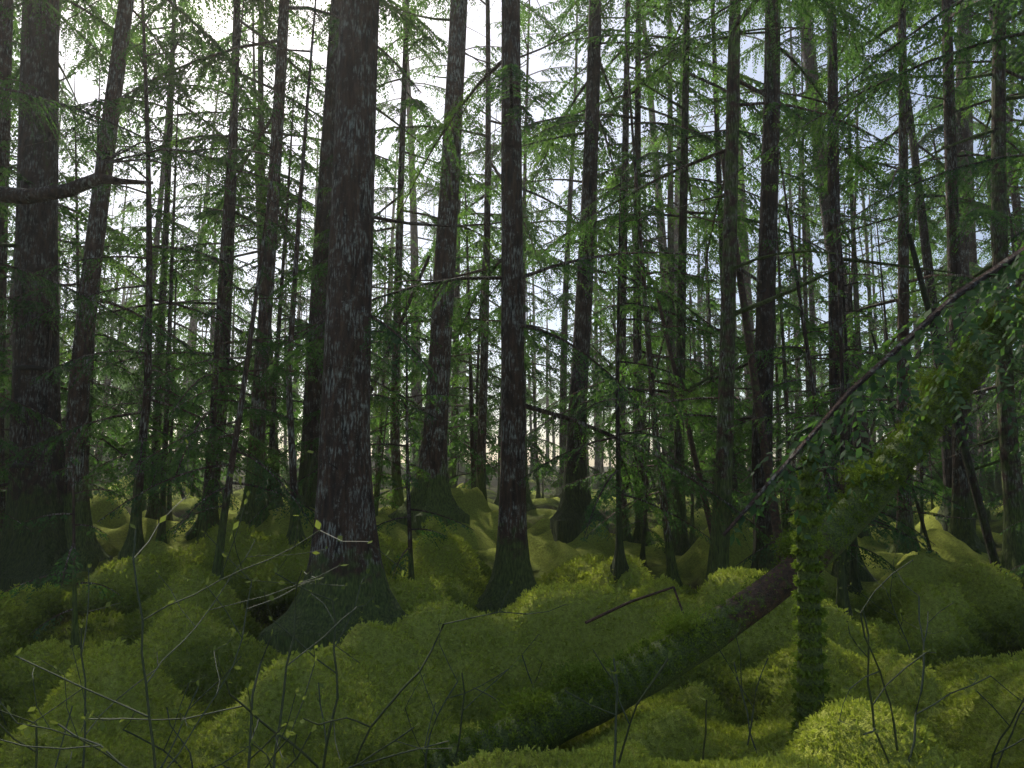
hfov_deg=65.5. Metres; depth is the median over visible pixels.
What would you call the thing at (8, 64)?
tree
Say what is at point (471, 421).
tree
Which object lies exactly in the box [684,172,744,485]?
tree
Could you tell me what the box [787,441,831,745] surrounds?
tree trunk
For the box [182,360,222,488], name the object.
sapling
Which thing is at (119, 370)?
tree
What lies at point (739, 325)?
tree
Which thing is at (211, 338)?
tree
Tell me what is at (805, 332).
sapling
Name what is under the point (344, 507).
tree
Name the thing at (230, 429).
sapling
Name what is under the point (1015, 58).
tree
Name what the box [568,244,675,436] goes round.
tree
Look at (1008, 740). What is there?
shrub
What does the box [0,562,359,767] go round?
shrub
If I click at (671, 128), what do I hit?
tree
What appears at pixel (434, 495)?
tree
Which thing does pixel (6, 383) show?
conifer tree
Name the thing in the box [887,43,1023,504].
tree
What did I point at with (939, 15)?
tree
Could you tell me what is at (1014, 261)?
branch
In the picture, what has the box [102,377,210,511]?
tree
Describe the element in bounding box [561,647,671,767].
bare twig
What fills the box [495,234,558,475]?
tree
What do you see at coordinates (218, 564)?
sapling
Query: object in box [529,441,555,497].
sapling
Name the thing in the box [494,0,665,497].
tree
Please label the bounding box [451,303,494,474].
tree
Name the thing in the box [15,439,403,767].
shrub
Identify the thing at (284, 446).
sapling
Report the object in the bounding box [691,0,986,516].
tree
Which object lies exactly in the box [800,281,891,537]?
tree
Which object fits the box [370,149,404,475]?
tree
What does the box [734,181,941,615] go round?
sapling
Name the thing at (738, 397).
tree
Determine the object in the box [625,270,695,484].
tree
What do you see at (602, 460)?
tree
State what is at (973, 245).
tree
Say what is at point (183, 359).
tree
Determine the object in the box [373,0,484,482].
tree
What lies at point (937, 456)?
sapling
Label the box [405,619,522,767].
shrub
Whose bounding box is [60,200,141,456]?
tree
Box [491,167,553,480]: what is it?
tree
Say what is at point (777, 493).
sapling
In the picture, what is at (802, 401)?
sapling
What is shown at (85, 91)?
sky
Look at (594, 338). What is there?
tree
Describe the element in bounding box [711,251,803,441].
tree
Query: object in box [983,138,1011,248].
tree
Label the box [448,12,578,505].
tree
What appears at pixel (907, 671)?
twigs
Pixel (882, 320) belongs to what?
tree
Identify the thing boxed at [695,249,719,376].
tree
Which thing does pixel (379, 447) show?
sapling
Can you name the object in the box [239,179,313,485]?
tree
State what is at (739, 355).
tree
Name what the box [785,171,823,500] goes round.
tree
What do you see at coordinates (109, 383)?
sapling
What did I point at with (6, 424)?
tree
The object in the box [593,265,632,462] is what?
tree
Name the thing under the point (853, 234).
tree
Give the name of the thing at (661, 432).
sapling
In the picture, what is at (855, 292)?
tree
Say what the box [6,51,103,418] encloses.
tree
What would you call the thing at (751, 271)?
tree
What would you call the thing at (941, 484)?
sapling
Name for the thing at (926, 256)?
tree
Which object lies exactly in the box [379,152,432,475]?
tree
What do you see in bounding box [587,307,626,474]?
tree
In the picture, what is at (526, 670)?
shrub
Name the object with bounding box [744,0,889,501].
tree
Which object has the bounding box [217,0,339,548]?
tree
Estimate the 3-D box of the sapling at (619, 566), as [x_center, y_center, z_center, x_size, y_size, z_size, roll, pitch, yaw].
[1.233,-0.040,9.341,2.011,5.501,2.007,4,-8,-30]
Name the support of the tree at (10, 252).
on the terrain
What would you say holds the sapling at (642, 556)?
on the terrain
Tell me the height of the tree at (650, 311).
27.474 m
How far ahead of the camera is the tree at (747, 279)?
34.76 m
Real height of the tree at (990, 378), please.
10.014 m
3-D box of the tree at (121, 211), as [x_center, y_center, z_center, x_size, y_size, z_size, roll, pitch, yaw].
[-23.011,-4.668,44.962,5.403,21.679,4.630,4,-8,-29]
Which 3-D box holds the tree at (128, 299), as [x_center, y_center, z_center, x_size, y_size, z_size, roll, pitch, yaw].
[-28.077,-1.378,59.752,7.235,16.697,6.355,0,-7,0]
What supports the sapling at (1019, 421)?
on the terrain
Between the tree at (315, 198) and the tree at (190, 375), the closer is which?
the tree at (315, 198)
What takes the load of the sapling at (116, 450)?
on the terrain
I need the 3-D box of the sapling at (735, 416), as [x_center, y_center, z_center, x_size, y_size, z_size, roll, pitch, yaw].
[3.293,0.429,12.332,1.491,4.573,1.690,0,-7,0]
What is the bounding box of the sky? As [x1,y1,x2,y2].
[7,0,1023,469]
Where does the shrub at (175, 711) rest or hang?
on the terrain
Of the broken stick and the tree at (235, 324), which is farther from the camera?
the tree at (235, 324)
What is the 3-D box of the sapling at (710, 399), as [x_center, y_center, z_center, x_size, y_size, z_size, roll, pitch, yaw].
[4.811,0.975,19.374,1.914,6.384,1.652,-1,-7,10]
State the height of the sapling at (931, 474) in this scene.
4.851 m
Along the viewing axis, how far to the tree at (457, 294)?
22.58 m
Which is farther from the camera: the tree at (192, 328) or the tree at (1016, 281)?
the tree at (192, 328)
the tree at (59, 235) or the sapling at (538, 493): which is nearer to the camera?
the sapling at (538, 493)
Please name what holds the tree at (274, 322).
on the terrain
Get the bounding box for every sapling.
[0,0,282,562]
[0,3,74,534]
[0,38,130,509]
[0,45,175,511]
[0,421,122,649]
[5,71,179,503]
[64,237,150,497]
[82,0,323,544]
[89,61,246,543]
[97,53,322,581]
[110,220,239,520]
[160,272,246,497]
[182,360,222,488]
[189,277,254,494]
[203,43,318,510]
[227,274,287,478]
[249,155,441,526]
[267,275,308,481]
[304,464,317,547]
[370,210,420,505]
[370,282,472,580]
[370,354,405,492]
[370,378,413,515]
[389,324,456,483]
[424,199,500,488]
[456,402,470,486]
[456,404,470,484]
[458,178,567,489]
[490,271,565,498]
[517,168,711,582]
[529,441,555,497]
[536,2,787,586]
[544,312,613,511]
[599,287,666,509]
[604,382,695,567]
[642,281,751,546]
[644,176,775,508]
[647,360,687,525]
[672,295,751,512]
[674,286,754,523]
[685,301,741,508]
[707,163,912,543]
[711,368,751,491]
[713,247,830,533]
[723,107,965,620]
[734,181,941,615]
[738,436,795,531]
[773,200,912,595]
[779,360,830,502]
[844,185,941,519]
[869,307,951,533]
[880,305,942,505]
[896,349,942,514]
[912,347,998,512]
[914,260,1002,499]
[967,129,1023,516]
[994,397,1023,518]
[1000,446,1023,578]
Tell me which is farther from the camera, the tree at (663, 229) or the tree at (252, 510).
the tree at (663, 229)
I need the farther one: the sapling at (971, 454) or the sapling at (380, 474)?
the sapling at (971, 454)
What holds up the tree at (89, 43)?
on the terrain
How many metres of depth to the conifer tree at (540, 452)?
17.84 m
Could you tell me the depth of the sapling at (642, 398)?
24.91 m
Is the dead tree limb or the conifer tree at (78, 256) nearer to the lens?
the dead tree limb
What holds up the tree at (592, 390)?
on the terrain
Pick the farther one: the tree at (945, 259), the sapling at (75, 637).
the tree at (945, 259)
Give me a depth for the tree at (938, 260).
35.95 m
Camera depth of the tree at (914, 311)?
44.87 m
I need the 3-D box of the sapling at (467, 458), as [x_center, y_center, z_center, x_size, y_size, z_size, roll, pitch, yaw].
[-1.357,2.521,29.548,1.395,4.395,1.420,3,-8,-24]
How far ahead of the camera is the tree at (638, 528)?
15.00 m
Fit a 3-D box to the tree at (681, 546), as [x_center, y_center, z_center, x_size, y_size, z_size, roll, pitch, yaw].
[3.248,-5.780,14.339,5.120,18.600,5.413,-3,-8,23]
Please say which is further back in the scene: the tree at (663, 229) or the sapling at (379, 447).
the tree at (663, 229)
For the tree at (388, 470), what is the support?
on the terrain
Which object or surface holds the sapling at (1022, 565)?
on the terrain
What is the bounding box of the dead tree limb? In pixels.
[0,139,217,204]
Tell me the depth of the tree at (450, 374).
52.24 m
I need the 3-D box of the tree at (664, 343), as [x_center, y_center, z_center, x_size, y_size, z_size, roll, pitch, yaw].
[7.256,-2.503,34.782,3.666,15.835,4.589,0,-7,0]
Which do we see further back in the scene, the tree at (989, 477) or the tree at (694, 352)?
the tree at (694, 352)
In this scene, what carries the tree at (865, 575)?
on the terrain
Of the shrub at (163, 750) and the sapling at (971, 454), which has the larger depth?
the sapling at (971, 454)
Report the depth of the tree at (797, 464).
33.02 m
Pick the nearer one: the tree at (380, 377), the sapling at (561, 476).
the sapling at (561, 476)
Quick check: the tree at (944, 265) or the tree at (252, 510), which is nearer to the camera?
the tree at (252, 510)
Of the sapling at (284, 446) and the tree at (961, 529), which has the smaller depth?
the tree at (961, 529)
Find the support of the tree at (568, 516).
on the terrain
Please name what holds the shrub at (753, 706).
on the terrain
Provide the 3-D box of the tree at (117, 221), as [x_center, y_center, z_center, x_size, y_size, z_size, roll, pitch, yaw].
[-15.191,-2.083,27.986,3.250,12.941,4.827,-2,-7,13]
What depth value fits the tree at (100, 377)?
56.85 m
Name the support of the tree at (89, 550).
on the terrain
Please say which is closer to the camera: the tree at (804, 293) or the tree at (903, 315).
the tree at (903, 315)
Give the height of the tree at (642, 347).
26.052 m
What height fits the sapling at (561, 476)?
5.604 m
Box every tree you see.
[0,0,109,236]
[0,0,181,590]
[0,0,210,531]
[0,0,297,572]
[2,0,447,528]
[4,0,178,500]
[5,0,166,405]
[6,0,396,540]
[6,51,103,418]
[6,141,62,347]
[6,166,90,361]
[8,241,72,353]
[58,0,235,478]
[58,212,60,353]
[60,164,142,433]
[60,170,125,376]
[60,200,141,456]
[60,204,83,351]
[60,236,71,351]
[60,269,131,471]
[60,291,108,428]
[61,228,139,484]
[66,0,315,519]
[67,124,154,483]
[96,196,139,463]
[96,262,163,470]
[99,263,142,458]
[100,300,139,459]
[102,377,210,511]
[111,270,154,407]
[119,272,178,461]
[121,0,437,507]
[130,132,252,474]
[135,267,200,448]
[142,1,318,499]
[153,296,245,440]
[154,196,303,479]
[156,127,281,443]
[162,0,468,508]
[169,36,256,481]
[205,261,249,454]
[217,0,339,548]
[234,319,303,426]
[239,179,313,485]
[240,257,289,446]
[245,118,319,432]
[251,0,527,655]
[252,116,466,439]
[253,163,309,474]
[274,0,572,509]
[281,280,304,471]
[283,0,773,613]
[283,291,305,471]
[370,0,522,537]
[370,85,563,454]
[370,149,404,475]
[370,194,448,490]
[371,0,613,502]
[371,85,432,482]
[371,246,405,465]
[371,267,427,435]
[371,289,404,467]
[372,183,404,474]
[372,252,421,467]
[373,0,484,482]
[379,0,556,487]
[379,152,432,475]
[381,210,491,456]
[385,132,500,488]
[408,329,475,442]
[409,192,492,459]
[421,284,500,473]
[422,263,500,479]
[429,11,602,493]
[448,0,628,510]
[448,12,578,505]
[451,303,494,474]
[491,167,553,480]
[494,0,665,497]
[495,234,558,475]
[496,0,820,545]
[522,0,745,543]
[525,0,857,555]
[525,0,918,584]
[527,298,559,474]
[527,305,570,471]
[540,0,806,541]
[548,107,649,488]
[554,368,602,492]
[556,239,613,482]
[558,308,626,485]
[567,253,645,476]
[568,155,659,494]
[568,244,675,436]
[570,124,710,504]
[576,0,894,573]
[578,1,723,494]
[581,0,783,513]
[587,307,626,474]
[589,285,614,470]
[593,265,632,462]
[595,0,751,461]
[599,142,691,486]
[600,408,603,485]
[609,133,687,479]
[612,275,661,449]
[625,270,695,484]
[626,421,632,487]
[629,1,837,498]
[644,160,716,480]
[658,144,742,486]
[665,206,756,457]
[674,0,760,513]
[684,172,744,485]
[686,252,774,471]
[686,268,744,476]
[690,296,715,489]
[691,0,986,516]
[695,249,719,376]
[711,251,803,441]
[715,197,774,417]
[715,262,774,391]
[723,0,976,582]
[735,241,804,450]
[735,396,799,507]
[738,45,879,501]
[741,186,831,494]
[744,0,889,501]
[748,57,827,467]
[750,0,1015,552]
[752,212,824,494]
[755,5,974,465]
[779,0,1023,554]
[780,0,1023,530]
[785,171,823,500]
[789,201,888,473]
[790,300,826,478]
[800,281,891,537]
[802,249,831,478]
[804,98,911,440]
[809,0,1023,576]
[816,0,1023,520]
[817,67,922,473]
[821,159,885,390]
[827,169,970,499]
[832,0,1019,103]
[840,170,913,497]
[853,160,914,445]
[860,233,941,460]
[865,293,922,479]
[876,6,1023,499]
[876,174,994,492]
[880,263,914,478]
[884,205,945,470]
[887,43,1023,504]
[893,15,1023,476]
[893,234,993,477]
[908,0,1023,446]
[912,264,994,460]
[915,70,1011,441]
[928,4,1023,500]
[937,50,1023,307]
[972,231,1023,414]
[972,377,994,485]
[979,168,1020,428]
[981,70,1023,108]
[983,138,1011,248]
[983,301,1022,452]
[1006,17,1023,29]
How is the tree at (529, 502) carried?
on the terrain
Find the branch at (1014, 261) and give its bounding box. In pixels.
[722,246,1023,546]
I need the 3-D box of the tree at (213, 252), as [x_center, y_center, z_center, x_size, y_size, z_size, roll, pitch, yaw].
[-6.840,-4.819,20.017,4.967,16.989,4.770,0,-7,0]
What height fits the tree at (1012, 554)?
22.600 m
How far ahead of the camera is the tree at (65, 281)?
84.85 m
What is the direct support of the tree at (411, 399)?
on the terrain
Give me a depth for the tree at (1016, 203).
21.81 m
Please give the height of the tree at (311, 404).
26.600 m
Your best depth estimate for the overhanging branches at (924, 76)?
8.37 m
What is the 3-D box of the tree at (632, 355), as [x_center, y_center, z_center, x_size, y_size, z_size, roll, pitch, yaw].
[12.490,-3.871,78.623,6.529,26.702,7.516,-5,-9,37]
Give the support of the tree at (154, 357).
on the terrain
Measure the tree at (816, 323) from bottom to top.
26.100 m
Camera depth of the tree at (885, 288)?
33.90 m
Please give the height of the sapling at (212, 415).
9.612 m
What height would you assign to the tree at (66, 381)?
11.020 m
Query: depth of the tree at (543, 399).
87.27 m
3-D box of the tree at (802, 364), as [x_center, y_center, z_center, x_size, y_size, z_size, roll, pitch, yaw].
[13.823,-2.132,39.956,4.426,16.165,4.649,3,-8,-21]
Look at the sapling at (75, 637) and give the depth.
7.06 m
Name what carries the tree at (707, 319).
on the terrain
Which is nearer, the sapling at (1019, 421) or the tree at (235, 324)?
the sapling at (1019, 421)
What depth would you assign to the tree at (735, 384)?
56.65 m
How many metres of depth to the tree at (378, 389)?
84.60 m
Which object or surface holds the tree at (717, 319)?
on the terrain
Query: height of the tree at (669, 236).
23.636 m
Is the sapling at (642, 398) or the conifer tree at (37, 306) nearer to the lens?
the conifer tree at (37, 306)
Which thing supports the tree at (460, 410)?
on the terrain
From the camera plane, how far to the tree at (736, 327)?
59.38 m
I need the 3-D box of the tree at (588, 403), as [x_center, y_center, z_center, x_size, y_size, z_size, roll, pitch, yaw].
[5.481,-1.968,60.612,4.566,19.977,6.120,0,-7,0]
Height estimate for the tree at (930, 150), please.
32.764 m
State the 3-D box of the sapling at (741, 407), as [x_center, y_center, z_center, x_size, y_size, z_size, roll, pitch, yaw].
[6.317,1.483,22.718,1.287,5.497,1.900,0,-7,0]
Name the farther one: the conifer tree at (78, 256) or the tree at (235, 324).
the tree at (235, 324)
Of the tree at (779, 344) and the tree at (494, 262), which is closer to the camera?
the tree at (494, 262)
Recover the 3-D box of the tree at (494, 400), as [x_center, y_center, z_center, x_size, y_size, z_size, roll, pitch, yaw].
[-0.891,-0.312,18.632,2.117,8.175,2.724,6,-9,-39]
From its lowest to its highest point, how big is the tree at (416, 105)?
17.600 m
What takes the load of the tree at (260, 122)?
on the terrain
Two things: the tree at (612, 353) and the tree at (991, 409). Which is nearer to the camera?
the tree at (991, 409)
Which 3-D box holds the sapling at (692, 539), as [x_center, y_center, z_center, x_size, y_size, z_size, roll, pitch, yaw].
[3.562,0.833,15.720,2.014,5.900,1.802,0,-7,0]
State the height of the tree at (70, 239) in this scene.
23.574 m
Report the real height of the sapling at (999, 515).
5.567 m
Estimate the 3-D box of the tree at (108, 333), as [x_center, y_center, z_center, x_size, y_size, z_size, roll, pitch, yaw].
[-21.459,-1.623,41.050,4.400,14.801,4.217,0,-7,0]
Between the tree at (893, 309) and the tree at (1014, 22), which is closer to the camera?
the tree at (1014, 22)
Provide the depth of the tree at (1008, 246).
12.08 m
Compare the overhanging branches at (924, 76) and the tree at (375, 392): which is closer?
the overhanging branches at (924, 76)
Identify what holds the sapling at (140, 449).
on the terrain
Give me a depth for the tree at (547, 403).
72.71 m
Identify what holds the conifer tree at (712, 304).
on the terrain
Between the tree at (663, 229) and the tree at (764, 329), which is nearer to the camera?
the tree at (764, 329)
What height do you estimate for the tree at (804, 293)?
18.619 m
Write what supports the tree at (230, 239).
on the terrain
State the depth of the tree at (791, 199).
46.99 m
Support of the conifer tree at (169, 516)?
on the terrain
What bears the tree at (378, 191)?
on the terrain
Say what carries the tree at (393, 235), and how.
on the terrain
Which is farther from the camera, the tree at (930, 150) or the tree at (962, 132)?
the tree at (930, 150)
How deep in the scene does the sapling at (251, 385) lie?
28.25 m
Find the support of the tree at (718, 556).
on the terrain
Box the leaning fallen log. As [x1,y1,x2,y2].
[415,287,1023,767]
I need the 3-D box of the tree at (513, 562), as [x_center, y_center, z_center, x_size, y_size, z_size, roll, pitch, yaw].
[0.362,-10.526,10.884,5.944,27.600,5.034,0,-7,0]
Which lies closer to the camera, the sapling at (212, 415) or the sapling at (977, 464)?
the sapling at (212, 415)
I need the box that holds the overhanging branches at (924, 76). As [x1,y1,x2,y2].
[0,0,1023,360]
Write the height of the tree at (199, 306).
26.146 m
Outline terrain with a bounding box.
[0,460,1023,767]
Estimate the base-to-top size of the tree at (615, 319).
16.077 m
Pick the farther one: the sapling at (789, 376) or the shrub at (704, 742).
the sapling at (789, 376)
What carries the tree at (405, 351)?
on the terrain
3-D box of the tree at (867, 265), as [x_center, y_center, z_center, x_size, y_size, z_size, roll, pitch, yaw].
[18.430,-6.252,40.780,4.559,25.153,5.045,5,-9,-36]
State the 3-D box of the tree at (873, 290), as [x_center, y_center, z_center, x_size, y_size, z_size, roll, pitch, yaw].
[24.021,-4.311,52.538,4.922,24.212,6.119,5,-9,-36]
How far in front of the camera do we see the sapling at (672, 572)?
11.06 m
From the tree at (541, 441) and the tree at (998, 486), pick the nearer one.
the tree at (998, 486)
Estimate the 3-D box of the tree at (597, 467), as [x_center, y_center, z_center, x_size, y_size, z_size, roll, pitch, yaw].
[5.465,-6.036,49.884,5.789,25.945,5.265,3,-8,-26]
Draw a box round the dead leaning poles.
[117,153,1023,570]
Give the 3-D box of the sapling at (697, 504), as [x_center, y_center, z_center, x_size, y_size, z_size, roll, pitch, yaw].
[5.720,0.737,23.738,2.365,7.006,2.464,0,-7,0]
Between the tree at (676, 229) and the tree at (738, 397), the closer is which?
the tree at (738, 397)
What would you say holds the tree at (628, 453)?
on the terrain
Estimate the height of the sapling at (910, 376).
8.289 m
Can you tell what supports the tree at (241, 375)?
on the terrain
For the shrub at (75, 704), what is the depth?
3.44 m
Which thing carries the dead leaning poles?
on the terrain
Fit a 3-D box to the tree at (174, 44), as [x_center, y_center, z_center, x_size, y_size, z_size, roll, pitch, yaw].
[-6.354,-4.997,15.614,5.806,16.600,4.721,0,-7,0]
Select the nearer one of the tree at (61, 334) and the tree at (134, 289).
the tree at (61, 334)
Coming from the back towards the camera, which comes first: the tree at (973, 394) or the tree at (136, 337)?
the tree at (136, 337)
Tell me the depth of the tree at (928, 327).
59.38 m
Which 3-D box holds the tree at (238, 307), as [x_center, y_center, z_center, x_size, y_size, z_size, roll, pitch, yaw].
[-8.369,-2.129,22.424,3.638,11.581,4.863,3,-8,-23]
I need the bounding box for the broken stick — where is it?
[585,586,683,623]
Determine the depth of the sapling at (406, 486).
9.02 m
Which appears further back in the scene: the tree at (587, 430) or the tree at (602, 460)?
the tree at (602, 460)
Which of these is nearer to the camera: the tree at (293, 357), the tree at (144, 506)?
the tree at (144, 506)
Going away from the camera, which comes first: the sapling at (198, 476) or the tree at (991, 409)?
the sapling at (198, 476)
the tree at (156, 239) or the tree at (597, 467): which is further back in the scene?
the tree at (597, 467)
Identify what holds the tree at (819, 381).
on the terrain
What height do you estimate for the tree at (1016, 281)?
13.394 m
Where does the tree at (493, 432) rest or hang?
on the terrain
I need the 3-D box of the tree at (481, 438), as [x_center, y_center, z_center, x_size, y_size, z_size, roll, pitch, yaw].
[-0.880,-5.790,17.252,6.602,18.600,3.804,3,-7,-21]
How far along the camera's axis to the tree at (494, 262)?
19.18 m
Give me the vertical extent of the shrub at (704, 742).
0.523 m
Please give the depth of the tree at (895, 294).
57.80 m
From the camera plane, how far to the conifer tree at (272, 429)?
13.63 m
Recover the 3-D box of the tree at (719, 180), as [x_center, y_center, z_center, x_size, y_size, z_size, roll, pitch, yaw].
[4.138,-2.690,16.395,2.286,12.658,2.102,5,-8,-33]
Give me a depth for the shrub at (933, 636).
5.92 m
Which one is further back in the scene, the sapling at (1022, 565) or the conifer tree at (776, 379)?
the conifer tree at (776, 379)
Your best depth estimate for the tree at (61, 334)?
58.04 m
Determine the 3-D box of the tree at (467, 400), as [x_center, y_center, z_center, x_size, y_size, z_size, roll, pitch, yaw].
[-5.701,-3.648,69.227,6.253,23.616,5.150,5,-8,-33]
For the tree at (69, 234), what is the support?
on the terrain
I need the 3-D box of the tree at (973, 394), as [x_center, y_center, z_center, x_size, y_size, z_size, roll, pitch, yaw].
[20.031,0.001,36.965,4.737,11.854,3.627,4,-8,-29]
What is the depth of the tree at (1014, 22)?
19.59 m
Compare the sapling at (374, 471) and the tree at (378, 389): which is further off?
the tree at (378, 389)
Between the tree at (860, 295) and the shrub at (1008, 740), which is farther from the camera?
the tree at (860, 295)
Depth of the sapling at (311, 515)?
9.14 m
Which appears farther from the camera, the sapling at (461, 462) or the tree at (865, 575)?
the sapling at (461, 462)
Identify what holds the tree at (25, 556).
on the terrain
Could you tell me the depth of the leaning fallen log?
5.29 m
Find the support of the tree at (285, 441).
on the terrain
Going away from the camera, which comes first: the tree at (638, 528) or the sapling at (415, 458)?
the tree at (638, 528)
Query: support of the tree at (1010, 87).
on the terrain
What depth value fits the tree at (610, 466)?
98.98 m
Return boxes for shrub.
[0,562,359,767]
[0,564,248,767]
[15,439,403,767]
[64,566,568,767]
[122,675,205,767]
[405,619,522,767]
[472,634,542,704]
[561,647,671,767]
[700,697,707,759]
[713,617,768,753]
[832,532,947,652]
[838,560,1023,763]
[975,689,1023,767]
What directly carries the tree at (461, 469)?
on the terrain
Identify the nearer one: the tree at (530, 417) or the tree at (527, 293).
the tree at (527, 293)
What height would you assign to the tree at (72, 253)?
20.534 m
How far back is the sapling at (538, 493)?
27.39 m
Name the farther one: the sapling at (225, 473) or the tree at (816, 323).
the tree at (816, 323)
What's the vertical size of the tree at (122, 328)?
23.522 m
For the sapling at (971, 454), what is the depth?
21.32 m
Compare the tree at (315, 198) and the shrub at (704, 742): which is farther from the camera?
the tree at (315, 198)
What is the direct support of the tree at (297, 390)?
on the terrain

